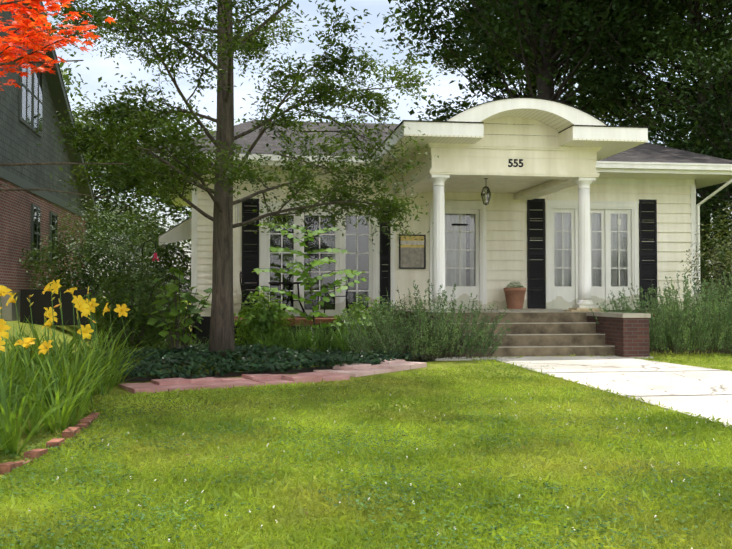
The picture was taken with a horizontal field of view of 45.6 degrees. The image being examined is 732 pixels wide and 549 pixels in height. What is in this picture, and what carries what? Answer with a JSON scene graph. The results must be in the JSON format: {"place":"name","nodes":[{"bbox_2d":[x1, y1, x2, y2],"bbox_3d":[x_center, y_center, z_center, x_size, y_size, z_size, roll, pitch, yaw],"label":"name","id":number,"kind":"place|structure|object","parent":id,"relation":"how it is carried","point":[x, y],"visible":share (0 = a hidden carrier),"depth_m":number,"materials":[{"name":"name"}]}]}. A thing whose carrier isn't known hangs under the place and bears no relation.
{"place":"outdoors","nodes":[
{"label":"outdoors","id":0,"kind":"place"},
{"bbox_2d":[0,0,125,198],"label":"maple tree","id":1,"kind":"object","parent":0,"point":[24,26],"depth_m":8.18,"materials":[{"name":"orange plant"}]},
{"bbox_2d":[118,359,426,393],"bbox_3d":[-0.996,1.373,11.867,4.704,0.180,1.298,1,-2,-39],"label":"stone edging","id":2,"kind":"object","parent":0,"point":[346,371],"depth_m":11.44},
{"bbox_2d":[0,297,731,548],"bbox_3d":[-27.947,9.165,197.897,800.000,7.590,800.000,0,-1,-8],"label":"lawn","id":3,"kind":"structure","parent":0,"point":[431,365],"depth_m":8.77,"materials":[{"name":"green plant"}]},
{"bbox_2d":[0,289,96,325],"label":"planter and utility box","id":4,"kind":"object","parent":3,"relation":"on","point":[40,299],"visible":0.65,"depth_m":18.84,"materials":[{"name":"black"}]},
{"bbox_2d":[0,0,98,291],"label":"neighbour house","id":5,"kind":"structure","parent":3,"relation":"on","point":[31,105],"depth_m":22.11,"materials":[{"name":"green wood"}]},
{"bbox_2d":[0,413,99,474],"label":"bed edging bricks","id":6,"kind":"object","parent":3,"relation":"on","point":[69,432],"visible":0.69,"depth_m":7.11,"materials":[{"name":"brown brick"}]},
{"bbox_2d":[0,283,132,411],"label":"flower stems","id":7,"kind":"object","parent":3,"relation":"on","point":[92,324],"visible":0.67,"depth_m":9.25,"materials":[{"name":"green plant"}]},
{"bbox_2d":[0,279,158,455],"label":"daylily plant","id":8,"kind":"object","parent":3,"relation":"on","point":[75,377],"depth_m":8.78,"materials":[{"name":"green plant"}]},
{"bbox_2d":[18,196,174,332],"bbox_3d":[-6.645,-0.204,21.683,3.704,3.482,4.573,0,-1,-8],"label":"bush","id":9,"kind":"object","parent":3,"relation":"on","point":[92,248],"depth_m":20.90,"materials":[{"name":"green plant"}]},
{"bbox_2d":[71,200,190,326],"bbox_3d":[-6.143,-0.226,23.805,3.814,3.834,4.210,0,-1,-8],"label":"shrub","id":10,"kind":"object","parent":3,"relation":"on","point":[171,250],"depth_m":23.58,"materials":[{"name":"green plant"}]},
{"bbox_2d":[55,47,211,264],"bbox_3d":[-14.069,-3.841,38.389,15.988,12.305,16.519,0,-1,-8],"label":"tree","id":11,"kind":"object","parent":3,"relation":"on","point":[66,77],"depth_m":38.61,"materials":[{"name":"green plant"}]},
{"bbox_2d":[85,278,182,350],"bbox_3d":[-4.497,0.790,16.922,1.947,1.465,2.267,0,-1,-8],"label":"low shrub","id":12,"kind":"object","parent":3,"relation":"on","point":[128,325],"depth_m":16.81,"materials":[{"name":"green plant"}]},
{"bbox_2d":[142,240,158,279],"bbox_3d":[-4.645,0.379,18.758,0.366,2.261,0.150,0,-1,-8],"label":"hummingbird feeder","id":13,"kind":"object","parent":3,"relation":"on","point":[155,255],"visible":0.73,"depth_m":18.76,"materials":[{"name":"black metal"}]},
{"bbox_2d":[118,236,191,336],"bbox_3d":[-4.832,0.360,20.402,2.144,2.494,2.724,0,-1,-8],"label":"shrub","id":14,"kind":"object","parent":3,"relation":"on","point":[169,277],"depth_m":20.15,"materials":[{"name":"green plant"}]},
{"bbox_2d":[142,267,211,351],"bbox_3d":[-3.032,0.649,14.450,1.399,1.517,0.980,0,-1,-8],"label":"oakleaf hydrangea","id":15,"kind":"object","parent":3,"relation":"on","point":[170,287],"depth_m":14.35,"materials":[{"name":"green plant"}]},
{"bbox_2d":[92,112,294,282],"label":"tree","id":16,"kind":"object","parent":3,"relation":"on","point":[174,206],"depth_m":44.46,"materials":[{"name":"green plant"}]},
{"bbox_2d":[1,0,439,363],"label":"oak tree","id":17,"kind":"object","parent":3,"relation":"on","point":[110,152],"depth_m":13.44,"materials":[{"name":"green plant"}]},
{"bbox_2d":[234,291,294,347],"bbox_3d":[-1.883,0.881,15.806,1.214,1.220,1.074,0,-1,-8],"label":"bush","id":18,"kind":"object","parent":3,"relation":"on","point":[258,313],"depth_m":15.59,"materials":[{"name":"green plant"}]},
{"bbox_2d":[98,353,455,382],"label":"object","id":19,"kind":"structure","parent":3,"relation":"on","point":[229,374],"depth_m":12.28,"materials":[{"name":"brown"}]},
{"bbox_2d":[83,251,187,350],"bbox_3d":[-4.052,0.528,15.206,1.849,1.898,1.816,0,-1,-8],"label":"bush","id":20,"kind":"object","parent":19,"relation":"on","point":[152,337],"depth_m":14.92,"materials":[{"name":"green plant"}]},
{"bbox_2d":[96,343,443,378],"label":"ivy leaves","id":21,"kind":"object","parent":19,"relation":"on","point":[192,354],"visible":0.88,"depth_m":12.88,"materials":[{"name":"green plant"}]},
{"bbox_2d":[354,300,453,354],"bbox_3d":[0.674,0.963,15.183,1.805,1.035,1.683,0,-1,-8],"label":"shrub mound left of steps","id":22,"kind":"object","parent":19,"relation":"on","point":[397,316],"depth_m":14.94,"materials":[{"name":"green plant"}]},
{"bbox_2d":[151,314,431,356],"bbox_3d":[-1.213,1.051,15.411,5.732,0.752,2.692,0,-1,-8],"label":"liriope border","id":23,"kind":"object","parent":3,"relation":"on","point":[312,341],"visible":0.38,"depth_m":15.02,"materials":[{"name":"green plant"}]},
{"bbox_2d":[253,222,371,334],"bbox_3d":[-0.959,0.232,15.752,2.203,2.410,1.533,0,-1,-8],"label":"redbud sapling","id":24,"kind":"object","parent":3,"relation":"on","point":[337,282],"depth_m":15.88,"materials":[{"name":"green plant"}]},
{"bbox_2d":[333,293,397,345],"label":"bush","id":25,"kind":"object","parent":3,"relation":"on","point":[357,312],"depth_m":16.23,"materials":[{"name":"green plant"}]},
{"bbox_2d":[0,353,731,548],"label":"lawn clover","id":26,"kind":"object","parent":3,"relation":"on","point":[357,500],"depth_m":5.94,"materials":[{"name":"green plant"}]},
{"bbox_2d":[44,309,727,519],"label":"fallen leaves","id":27,"kind":"object","parent":3,"relation":"on","point":[432,412],"visible":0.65,"depth_m":9.66,"materials":[{"name":"brown plant"}]},
{"bbox_2d":[340,279,511,359],"bbox_3d":[1.045,0.721,14.649,2.965,1.307,2.283,0,-1,-8],"label":"rosemary shrub","id":28,"kind":"object","parent":3,"relation":"on","point":[432,339],"depth_m":14.24,"materials":[{"name":"green plant"}]},
{"bbox_2d":[143,97,731,356],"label":"house","id":29,"kind":"structure","parent":3,"relation":"on","point":[570,224],"depth_m":19.58,"materials":[{"name":"beige"}]},
{"bbox_2d":[235,204,237,223],"bbox_3d":[-2.752,-1.675,18.619,0.110,1.280,0.110,0,-1,-8],"label":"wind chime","id":30,"kind":"object","parent":29,"relation":"hanging from","point":[235,213],"visible":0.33,"depth_m":18.57,"materials":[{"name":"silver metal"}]},
{"bbox_2d":[240,271,349,317],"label":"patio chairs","id":31,"kind":"object","parent":29,"relation":"on","point":[244,285],"visible":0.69,"depth_m":18.01,"materials":[{"name":"black metal"}]},
{"bbox_2d":[399,234,425,268],"bbox_3d":[1.050,-0.517,19.742,0.610,0.780,0.035,0,-1,-8],"label":"wall poster","id":32,"kind":"object","parent":29,"relation":"attached to","point":[412,253],"depth_m":19.74,"materials":[{"name":"black"}]},
{"bbox_2d":[161,120,731,163],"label":"house roof","id":33,"kind":"structure","parent":29,"relation":"attached to","point":[647,152],"depth_m":20.52,"materials":[{"name":"grey"}]},
{"bbox_2d":[452,224,467,225],"bbox_3d":[2.150,-1.144,19.976,0.370,0.045,0.014,0,-1,-8],"label":"door name plate","id":34,"kind":"object","parent":29,"relation":"attached to","point":[459,224],"depth_m":19.97,"materials":[{"name":"black metal"}]},
{"bbox_2d":[481,178,490,204],"bbox_3d":[2.406,-1.663,17.473,0.222,0.560,0.194,0,-1,-8],"label":"porch lantern","id":35,"kind":"object","parent":29,"relation":"hanging from","point":[488,195],"visible":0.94,"depth_m":17.46,"materials":[{"name":"grey metal"}]},
{"bbox_2d":[504,288,525,308],"bbox_3d":[3.363,0.539,19.674,0.510,0.485,0.510,0,-1,-8],"label":"terracotta pot","id":36,"kind":"object","parent":29,"relation":"on","point":[514,297],"visible":0.9,"depth_m":19.50,"materials":[{"name":"brown ceramic"}]},
{"bbox_2d":[506,281,523,287],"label":"potted plant leaves","id":37,"kind":"object","parent":36,"relation":"in","point":[516,285],"visible":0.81,"depth_m":19.60,"materials":[{"name":"green plant"}]},
{"bbox_2d":[508,159,522,166],"bbox_3d":[2.774,-2.063,16.144,0.290,0.150,0.008,0,-1,-8],"label":"house number","id":38,"kind":"object","parent":29,"relation":"attached to","point":[515,162],"visible":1,"depth_m":16.14,"materials":[{"name":"black metal"}]},
{"bbox_2d":[358,0,685,126],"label":"tree","id":39,"kind":"object","parent":3,"relation":"on","point":[488,69],"depth_m":39.26,"materials":[{"name":"green plant"}]},
{"bbox_2d":[427,0,702,109],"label":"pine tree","id":40,"kind":"object","parent":3,"relation":"on","point":[500,14],"depth_m":30.07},
{"bbox_2d":[493,0,731,306],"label":"tree","id":41,"kind":"object","parent":3,"relation":"on","point":[712,7],"depth_m":33.60,"materials":[{"name":"green plant"}]},
{"bbox_2d":[495,0,731,300],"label":"tree","id":42,"kind":"object","parent":3,"relation":"on","point":[601,80],"depth_m":28.62,"materials":[{"name":"green plant"}]},
{"bbox_2d":[589,269,731,353],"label":"rosemary shrub","id":43,"kind":"object","parent":3,"relation":"on","point":[685,314],"depth_m":15.26,"materials":[{"name":"green plant"}]},
{"bbox_2d":[607,18,731,311],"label":"tree","id":44,"kind":"object","parent":3,"relation":"on","point":[719,73],"depth_m":24.23,"materials":[{"name":"green plant"}]},
{"bbox_2d":[679,203,731,313],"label":"bush","id":45,"kind":"object","parent":3,"relation":"on","point":[718,258],"depth_m":18.20,"materials":[{"name":"green plant"}]},
{"bbox_2d":[696,194,731,309],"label":"shrub","id":46,"kind":"object","parent":3,"relation":"on","point":[703,249],"depth_m":21.84,"materials":[{"name":"green plant"}]},
{"bbox_2d":[42,0,731,296],"label":"sky","id":47,"kind":"structure","parent":0,"point":[98,67],"materials":[{"name":"white"}]},
{"bbox_2d":[433,355,731,427],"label":"walkway path","id":48,"kind":"structure","parent":0,"point":[705,392],"depth_m":11.77,"materials":[{"name":"concrete"}]},
{"bbox_2d":[683,271,731,330],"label":"rosemary shrub","id":49,"kind":"object","parent":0,"point":[723,292],"depth_m":16.51,"materials":[{"name":"green plant"}]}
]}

